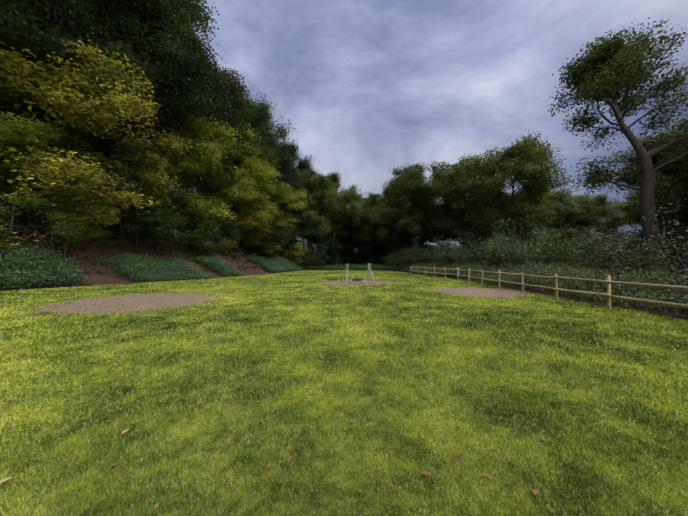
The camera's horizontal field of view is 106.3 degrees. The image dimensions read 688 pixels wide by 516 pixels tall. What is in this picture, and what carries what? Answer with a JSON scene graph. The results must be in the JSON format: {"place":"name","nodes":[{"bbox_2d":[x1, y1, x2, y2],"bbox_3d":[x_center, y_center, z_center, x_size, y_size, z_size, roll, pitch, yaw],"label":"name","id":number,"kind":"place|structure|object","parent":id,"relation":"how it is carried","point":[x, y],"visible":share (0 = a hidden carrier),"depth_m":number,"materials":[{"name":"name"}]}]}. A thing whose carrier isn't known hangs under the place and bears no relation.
{"place":"outdoors","nodes":[
{"label":"outdoors","id":0,"kind":"place"},
{"bbox_2d":[0,270,687,515],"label":"lawn grass","id":1,"kind":"structure","parent":0,"point":[254,487],"depth_m":2.76,"materials":[{"name":"green plant"}]},
{"bbox_2d":[0,198,687,515],"bbox_3d":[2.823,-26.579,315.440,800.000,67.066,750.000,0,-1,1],"label":"ground","id":2,"kind":"structure","parent":0,"point":[106,277],"depth_m":7.95,"materials":[{"name":"green plant"}]},
{"bbox_2d":[0,0,83,199],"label":"beech","id":3,"kind":"object","parent":2,"relation":"on","point":[13,53],"visible":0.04,"depth_m":18.14,"materials":[{"name":"green plant"}]},
{"bbox_2d":[0,28,99,204],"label":"beech","id":4,"kind":"object","parent":2,"relation":"on","point":[9,99],"visible":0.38,"depth_m":17.75,"materials":[{"name":"green plant"}]},
{"bbox_2d":[0,112,116,248],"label":"beech","id":5,"kind":"object","parent":2,"relation":"on","point":[26,133],"visible":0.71,"depth_m":17.77,"materials":[{"name":"green plant"}]},
{"bbox_2d":[0,0,125,125],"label":"tree","id":6,"kind":"object","parent":2,"relation":"on","point":[35,37],"visible":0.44,"depth_m":17.01,"materials":[{"name":"green plant"}]},
{"bbox_2d":[0,0,160,206],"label":"tree","id":7,"kind":"object","parent":2,"relation":"on","point":[123,21],"visible":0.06,"depth_m":21.63,"materials":[{"name":"green plant"}]},
{"bbox_2d":[16,17,164,159],"bbox_3d":[-28.177,-14.545,28.785,23.048,21.899,20.694,1,-1,-40],"label":"beech","id":8,"kind":"object","parent":2,"relation":"on","point":[107,153],"depth_m":24.71,"materials":[{"name":"green plant"}]},
{"bbox_2d":[0,9,189,255],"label":"beech","id":9,"kind":"object","parent":2,"relation":"on","point":[88,108],"visible":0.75,"depth_m":17.64,"materials":[{"name":"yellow plant"}]},
{"bbox_2d":[0,87,198,248],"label":"beech","id":10,"kind":"object","parent":2,"relation":"on","point":[157,220],"visible":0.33,"depth_m":22.27,"materials":[{"name":"green plant"}]},
{"bbox_2d":[0,0,219,222],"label":"tree","id":11,"kind":"object","parent":2,"relation":"on","point":[117,48],"visible":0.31,"depth_m":21.07,"materials":[{"name":"green plant"}]},
{"bbox_2d":[44,88,227,222],"bbox_3d":[-22.488,-10.281,29.082,17.526,15.676,16.493,0,-1,27],"label":"beech","id":12,"kind":"object","parent":2,"relation":"on","point":[188,167],"visible":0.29,"depth_m":27.30,"materials":[{"name":"green plant"}]},
{"bbox_2d":[23,0,251,240],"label":"tree","id":13,"kind":"object","parent":2,"relation":"on","point":[162,89],"visible":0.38,"depth_m":24.46,"materials":[{"name":"green plant"}]},
{"bbox_2d":[0,122,288,255],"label":"trunks","id":14,"kind":"object","parent":2,"relation":"on","point":[51,234],"visible":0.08,"depth_m":19.75,"materials":[{"name":"brown plant"}]},
{"bbox_2d":[0,180,303,265],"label":"shrubs","id":15,"kind":"object","parent":2,"relation":"on","point":[156,246],"visible":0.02,"depth_m":23.38,"materials":[{"name":"green plant"}]},
{"bbox_2d":[0,193,303,275],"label":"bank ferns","id":16,"kind":"object","parent":2,"relation":"on","point":[110,250],"visible":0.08,"depth_m":23.77,"materials":[{"name":"green plant"}]},
{"bbox_2d":[0,242,304,290],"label":"plants","id":17,"kind":"object","parent":2,"relation":"on","point":[165,267],"visible":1,"depth_m":20.24,"materials":[{"name":"green plant"}]},
{"bbox_2d":[93,104,225,229],"bbox_3d":[-24.262,-13.461,35.273,19.401,20.530,21.608,1,-1,-41],"label":"beech","id":18,"kind":"object","parent":2,"relation":"on","point":[192,154],"visible":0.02,"depth_m":31.09,"materials":[{"name":"green plant"}]},
{"bbox_2d":[101,0,227,137],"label":"tree","id":19,"kind":"object","parent":2,"relation":"on","point":[204,18],"visible":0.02,"depth_m":28.14,"materials":[{"name":"green plant"}]},
{"bbox_2d":[128,159,247,255],"bbox_3d":[-18.565,-5.759,31.079,11.780,11.197,12.519,-1,-1,37],"label":"tree","id":20,"kind":"object","parent":2,"relation":"on","point":[216,182],"visible":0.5,"depth_m":29.30,"materials":[{"name":"green plant"}]},
{"bbox_2d":[166,117,280,244],"bbox_3d":[-17.418,-8.690,35.847,18.107,19.161,20.167,0,-1,19],"label":"tree","id":21,"kind":"object","parent":2,"relation":"on","point":[211,149],"visible":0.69,"depth_m":31.47,"materials":[{"name":"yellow plant"}]},
{"bbox_2d":[174,115,283,240],"bbox_3d":[-20.966,-10.518,40.303,20.167,19.161,18.107,-1,-1,42],"label":"tree","id":22,"kind":"object","parent":2,"relation":"on","point":[238,166],"visible":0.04,"depth_m":37.66,"materials":[{"name":"green plant"}]},
{"bbox_2d":[201,58,260,135],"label":"tree","id":23,"kind":"object","parent":2,"relation":"on","point":[235,81],"visible":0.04,"depth_m":36.26,"materials":[{"name":"green plant"}]},
{"bbox_2d":[195,176,294,254],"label":"tree","id":24,"kind":"object","parent":2,"relation":"on","point":[272,245],"visible":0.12,"depth_m":43.56,"materials":[{"name":"green plant"}]},
{"bbox_2d":[209,187,283,254],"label":"tree","id":25,"kind":"object","parent":2,"relation":"on","point":[247,239],"visible":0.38,"depth_m":35.59,"materials":[{"name":"green plant"}]},
{"bbox_2d":[201,90,297,244],"bbox_3d":[-16.070,-13.771,40.377,16.185,24.241,17.411,0,-1,26],"label":"tree","id":26,"kind":"object","parent":2,"relation":"on","point":[258,116],"visible":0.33,"depth_m":39.91,"materials":[{"name":"green plant"}]},
{"bbox_2d":[221,191,291,257],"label":"tree","id":27,"kind":"object","parent":2,"relation":"on","point":[277,234],"visible":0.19,"depth_m":41.80,"materials":[{"name":"green plant"}]},
{"bbox_2d":[0,288,539,507],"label":"fallen leaves","id":28,"kind":"object","parent":2,"relation":"on","point":[458,459],"visible":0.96,"depth_m":2.00,"materials":[{"name":"brown plant"}]},
{"bbox_2d":[255,135,303,246],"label":"tree","id":29,"kind":"object","parent":2,"relation":"on","point":[287,167],"visible":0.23,"depth_m":48.57,"materials":[{"name":"green plant"}]},
{"bbox_2d":[247,182,319,265],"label":"tree","id":30,"kind":"object","parent":2,"relation":"on","point":[289,196],"visible":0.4,"depth_m":47.38,"materials":[{"name":"green plant"}]},
{"bbox_2d":[257,203,319,245],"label":"tree","id":31,"kind":"object","parent":2,"relation":"on","point":[297,226],"visible":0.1,"depth_m":54.60,"materials":[{"name":"green plant"}]},
{"bbox_2d":[277,142,302,183],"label":"tree","id":32,"kind":"object","parent":2,"relation":"on","point":[292,163],"depth_m":57.09,"materials":[{"name":"green plant"}]},
{"bbox_2d":[275,140,316,240],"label":"tree","id":33,"kind":"object","parent":2,"relation":"on","point":[304,164],"visible":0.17,"depth_m":77.13,"materials":[{"name":"green plant"}]},
{"bbox_2d":[276,224,331,268],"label":"tree","id":34,"kind":"object","parent":2,"relation":"on","point":[301,234],"visible":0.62,"depth_m":51.20,"materials":[{"name":"green plant"}]},
{"bbox_2d":[301,247,323,269],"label":"shrub","id":35,"kind":"object","parent":2,"relation":"on","point":[309,263],"visible":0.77,"depth_m":50.01,"materials":[{"name":"green plant"}]},
{"bbox_2d":[300,168,324,252],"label":"tree","id":36,"kind":"object","parent":2,"relation":"on","point":[314,177],"depth_m":82.75,"materials":[{"name":"green plant"}]},
{"bbox_2d":[284,168,349,253],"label":"tree","id":37,"kind":"object","parent":2,"relation":"on","point":[311,183],"visible":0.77,"depth_m":54.98,"materials":[{"name":"green plant"}]},
{"bbox_2d":[305,232,343,265],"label":"understorey","id":38,"kind":"object","parent":2,"relation":"on","point":[328,240],"visible":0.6,"depth_m":54.98,"materials":[{"name":"green plant"}]},
{"bbox_2d":[310,232,349,265],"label":"understorey","id":39,"kind":"object","parent":2,"relation":"on","point":[340,239],"visible":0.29,"depth_m":61.34,"materials":[{"name":"green plant"}]},
{"bbox_2d":[310,192,353,243],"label":"tree","id":40,"kind":"object","parent":2,"relation":"on","point":[338,215],"depth_m":70.01,"materials":[{"name":"green plant"}]},
{"bbox_2d":[307,172,367,263],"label":"tree","id":41,"kind":"object","parent":2,"relation":"on","point":[353,196],"visible":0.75,"depth_m":58.15,"materials":[{"name":"green plant"}]},
{"bbox_2d":[325,221,368,265],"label":"understorey","id":42,"kind":"object","parent":2,"relation":"on","point":[345,249],"visible":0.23,"depth_m":63.69,"materials":[{"name":"green plant"}]},
{"bbox_2d":[302,263,402,270],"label":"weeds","id":43,"kind":"object","parent":2,"relation":"on","point":[382,266],"visible":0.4,"depth_m":50.83,"materials":[{"name":"green plant"}]},
{"bbox_2d":[332,201,372,264],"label":"tree","id":44,"kind":"object","parent":2,"relation":"on","point":[350,228],"visible":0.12,"depth_m":68.46,"materials":[{"name":"green plant"}]},
{"bbox_2d":[339,226,373,264],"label":"understorey","id":45,"kind":"object","parent":2,"relation":"on","point":[350,252],"visible":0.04,"depth_m":69.43,"materials":[{"name":"green plant"}]},
{"bbox_2d":[341,263,374,283],"bbox_3d":[1.058,1.181,19.939,2.417,1.598,1.568,0,-1,-13],"label":"frame","id":46,"kind":"object","parent":2,"relation":"on","point":[358,280],"visible":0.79,"depth_m":19.82,"materials":[{"name":"grey wood"}]},
{"bbox_2d":[356,192,373,262],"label":"tree","id":47,"kind":"object","parent":2,"relation":"on","point":[362,205],"visible":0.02,"depth_m":73.04,"materials":[{"name":"green plant"}]},
{"bbox_2d":[348,193,394,263],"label":"tree","id":48,"kind":"object","parent":2,"relation":"on","point":[368,202],"visible":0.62,"depth_m":61.67,"materials":[{"name":"green plant"}]},
{"bbox_2d":[367,227,415,263],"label":"understorey","id":49,"kind":"object","parent":2,"relation":"on","point":[379,245],"visible":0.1,"depth_m":64.14,"materials":[{"name":"green plant"}]},
{"bbox_2d":[362,175,428,255],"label":"tree","id":50,"kind":"object","parent":2,"relation":"on","point":[397,212],"visible":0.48,"depth_m":54.98,"materials":[{"name":"green plant"}]},
{"bbox_2d":[382,248,408,269],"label":"shrub","id":51,"kind":"object","parent":2,"relation":"on","point":[392,261],"visible":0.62,"depth_m":51.35,"materials":[{"name":"green plant"}]},
{"bbox_2d":[381,233,425,258],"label":"understorey","id":52,"kind":"object","parent":2,"relation":"on","point":[404,239],"visible":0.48,"depth_m":54.84,"materials":[{"name":"green plant"}]},
{"bbox_2d":[385,226,435,254],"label":"understorey","id":53,"kind":"object","parent":2,"relation":"on","point":[412,250],"depth_m":68.22,"materials":[{"name":"green plant"}]},
{"bbox_2d":[392,246,432,269],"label":"shrub","id":54,"kind":"object","parent":2,"relation":"on","point":[409,260],"visible":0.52,"depth_m":44.74,"materials":[{"name":"green plant"}]},
{"bbox_2d":[389,200,444,244],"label":"tree","id":55,"kind":"object","parent":2,"relation":"on","point":[420,223],"visible":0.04,"depth_m":56.28,"materials":[{"name":"green plant"}]},
{"bbox_2d":[379,162,458,251],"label":"tree","id":56,"kind":"object","parent":2,"relation":"on","point":[412,176],"visible":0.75,"depth_m":51.11,"materials":[{"name":"green plant"}]},
{"bbox_2d":[396,237,448,264],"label":"shrub","id":57,"kind":"object","parent":2,"relation":"on","point":[421,257],"visible":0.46,"depth_m":38.67,"materials":[{"name":"green plant"}]},
{"bbox_2d":[402,223,456,264],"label":"understorey","id":58,"kind":"object","parent":2,"relation":"on","point":[427,234],"visible":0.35,"depth_m":47.98,"materials":[{"name":"green plant"}]},
{"bbox_2d":[422,236,474,274],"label":"shrub","id":59,"kind":"object","parent":2,"relation":"on","point":[455,257],"visible":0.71,"depth_m":34.34,"materials":[{"name":"green plant"}]},
{"bbox_2d":[426,199,472,242],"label":"tree","id":60,"kind":"object","parent":2,"relation":"on","point":[451,217],"visible":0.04,"depth_m":59.53,"materials":[{"name":"green plant"}]},
{"bbox_2d":[425,217,490,262],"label":"tree","id":61,"kind":"object","parent":2,"relation":"on","point":[447,229],"visible":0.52,"depth_m":42.65,"materials":[{"name":"green plant"}]},
{"bbox_2d":[438,229,484,265],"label":"shrub","id":62,"kind":"object","parent":2,"relation":"on","point":[462,243],"visible":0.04,"depth_m":40.28,"materials":[{"name":"green plant"}]},
{"bbox_2d":[418,152,507,251],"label":"tree","id":63,"kind":"object","parent":2,"relation":"on","point":[463,168],"visible":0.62,"depth_m":43.18,"materials":[{"name":"green plant"}]},
{"bbox_2d":[454,232,506,265],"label":"shrub","id":64,"kind":"object","parent":2,"relation":"on","point":[471,246],"visible":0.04,"depth_m":36.56,"materials":[{"name":"green plant"}]},
{"bbox_2d":[458,206,508,243],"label":"tree","id":65,"kind":"object","parent":2,"relation":"on","point":[487,229],"visible":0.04,"depth_m":59.82,"materials":[{"name":"green plant"}]},
{"bbox_2d":[460,222,545,266],"bbox_3d":[18.094,-0.595,29.079,6.772,6.485,9.448,1,-1,-36],"label":"shrub","id":66,"kind":"object","parent":2,"relation":"on","point":[476,257],"visible":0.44,"depth_m":29.18,"materials":[{"name":"green plant"}]},
{"bbox_2d":[437,129,586,251],"bbox_3d":[26.494,-8.350,41.444,20.284,22.198,17.899,1,-1,-41],"label":"tree","id":67,"kind":"object","parent":2,"relation":"on","point":[522,161],"visible":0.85,"depth_m":37.70,"materials":[{"name":"green plant"}]},
{"bbox_2d":[477,217,558,271],"bbox_3d":[15.288,-0.527,22.818,6.251,5.986,8.721,-1,-1,32],"label":"shrub","id":68,"kind":"object","parent":2,"relation":"on","point":[525,254],"visible":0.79,"depth_m":22.62,"materials":[{"name":"green plant"}]},
{"bbox_2d":[493,187,558,249],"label":"tree","id":69,"kind":"object","parent":2,"relation":"on","point":[529,223],"visible":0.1,"depth_m":45.58,"materials":[{"name":"green plant"}]},
{"bbox_2d":[394,257,687,319],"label":"bramble hedge","id":70,"kind":"object","parent":2,"relation":"on","point":[663,294],"visible":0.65,"depth_m":11.35,"materials":[{"name":"green plant"}]},
{"bbox_2d":[410,266,687,309],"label":"post and rail fence","id":71,"kind":"object","parent":2,"relation":"on","point":[609,282],"visible":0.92,"depth_m":9.26,"materials":[{"name":"brown wood"}]},
{"bbox_2d":[518,226,599,270],"bbox_3d":[21.596,-0.600,27.857,6.772,6.485,9.448,0,-1,-14],"label":"shrub","id":72,"kind":"object","parent":2,"relation":"on","point":[563,253],"visible":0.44,"depth_m":25.80,"materials":[{"name":"green plant"}]},
{"bbox_2d":[533,226,597,263],"bbox_3d":[32.078,-0.958,37.827,10.902,7.483,7.813,1,-1,-39],"label":"shrub","id":73,"kind":"object","parent":2,"relation":"on","point":[570,238],"visible":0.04,"depth_m":37.31,"materials":[{"name":"green plant"}]},
{"bbox_2d":[514,188,618,243],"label":"tree","id":74,"kind":"object","parent":2,"relation":"on","point":[563,209],"visible":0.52,"depth_m":46.67,"materials":[{"name":"green plant"}]},
{"bbox_2d":[517,222,634,267],"bbox_3d":[26.845,-1.035,31.028,10.902,7.483,7.813,0,-1,25],"label":"shrub","id":75,"kind":"object","parent":2,"relation":"on","point":[584,240],"visible":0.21,"depth_m":30.01,"materials":[{"name":"green plant"}]},
{"bbox_2d":[570,227,627,263],"bbox_3d":[37.105,-1.184,38.574,8.334,7.982,11.628,1,-1,-38],"label":"shrub","id":76,"kind":"object","parent":2,"relation":"on","point":[603,233],"visible":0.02,"depth_m":36.30,"materials":[{"name":"green plant"}]},
{"bbox_2d":[563,192,639,244],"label":"tree","id":77,"kind":"object","parent":2,"relation":"on","point":[587,199],"visible":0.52,"depth_m":47.02,"materials":[{"name":"green plant"}]},
{"bbox_2d":[548,17,687,275],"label":"tree","id":78,"kind":"object","parent":2,"relation":"on","point":[603,72],"visible":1,"depth_m":23.14,"materials":[{"name":"green plant"}]},
{"bbox_2d":[562,222,683,293],"bbox_3d":[17.134,-0.069,16.756,5.209,4.989,7.268,0,-1,19],"label":"shrub","id":79,"kind":"object","parent":2,"relation":"on","point":[605,253],"visible":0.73,"depth_m":15.34,"materials":[{"name":"green plant"}]},
{"bbox_2d":[585,203,687,293],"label":"shrub","id":80,"kind":"object","parent":2,"relation":"on","point":[682,263],"visible":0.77,"depth_m":10.56,"materials":[{"name":"green plant"}]},
{"bbox_2d":[592,190,687,261],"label":"tree","id":81,"kind":"object","parent":2,"relation":"on","point":[636,219],"visible":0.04,"depth_m":46.49,"materials":[{"name":"green plant"}]},
{"bbox_2d":[596,113,687,228],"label":"tree","id":82,"kind":"object","parent":2,"relation":"on","point":[633,177],"visible":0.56,"depth_m":28.06,"materials":[{"name":"green plant"}]},
{"bbox_2d":[602,208,687,274],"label":"shrub","id":83,"kind":"object","parent":2,"relation":"on","point":[639,236],"visible":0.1,"depth_m":28.74,"materials":[{"name":"green plant"}]},
{"bbox_2d":[617,150,687,236],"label":"tree","id":84,"kind":"object","parent":2,"relation":"on","point":[670,197],"visible":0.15,"depth_m":34.66,"materials":[{"name":"green plant"}]},
{"bbox_2d":[621,221,683,274],"bbox_3d":[42.779,-1.310,31.970,11.628,7.982,8.334,0,-1,28],"label":"shrub","id":85,"kind":"object","parent":2,"relation":"on","point":[665,239],"depth_m":33.96,"materials":[{"name":"green plant"}]},
{"bbox_2d":[624,147,687,263],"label":"tree","id":86,"kind":"object","parent":2,"relation":"on","point":[684,165],"visible":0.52,"depth_m":23.79,"materials":[{"name":"green plant"}]},
{"bbox_2d":[170,0,687,251],"label":"sky","id":87,"kind":"structure","parent":0,"point":[367,88],"materials":[{"name":"blue"}]}
]}

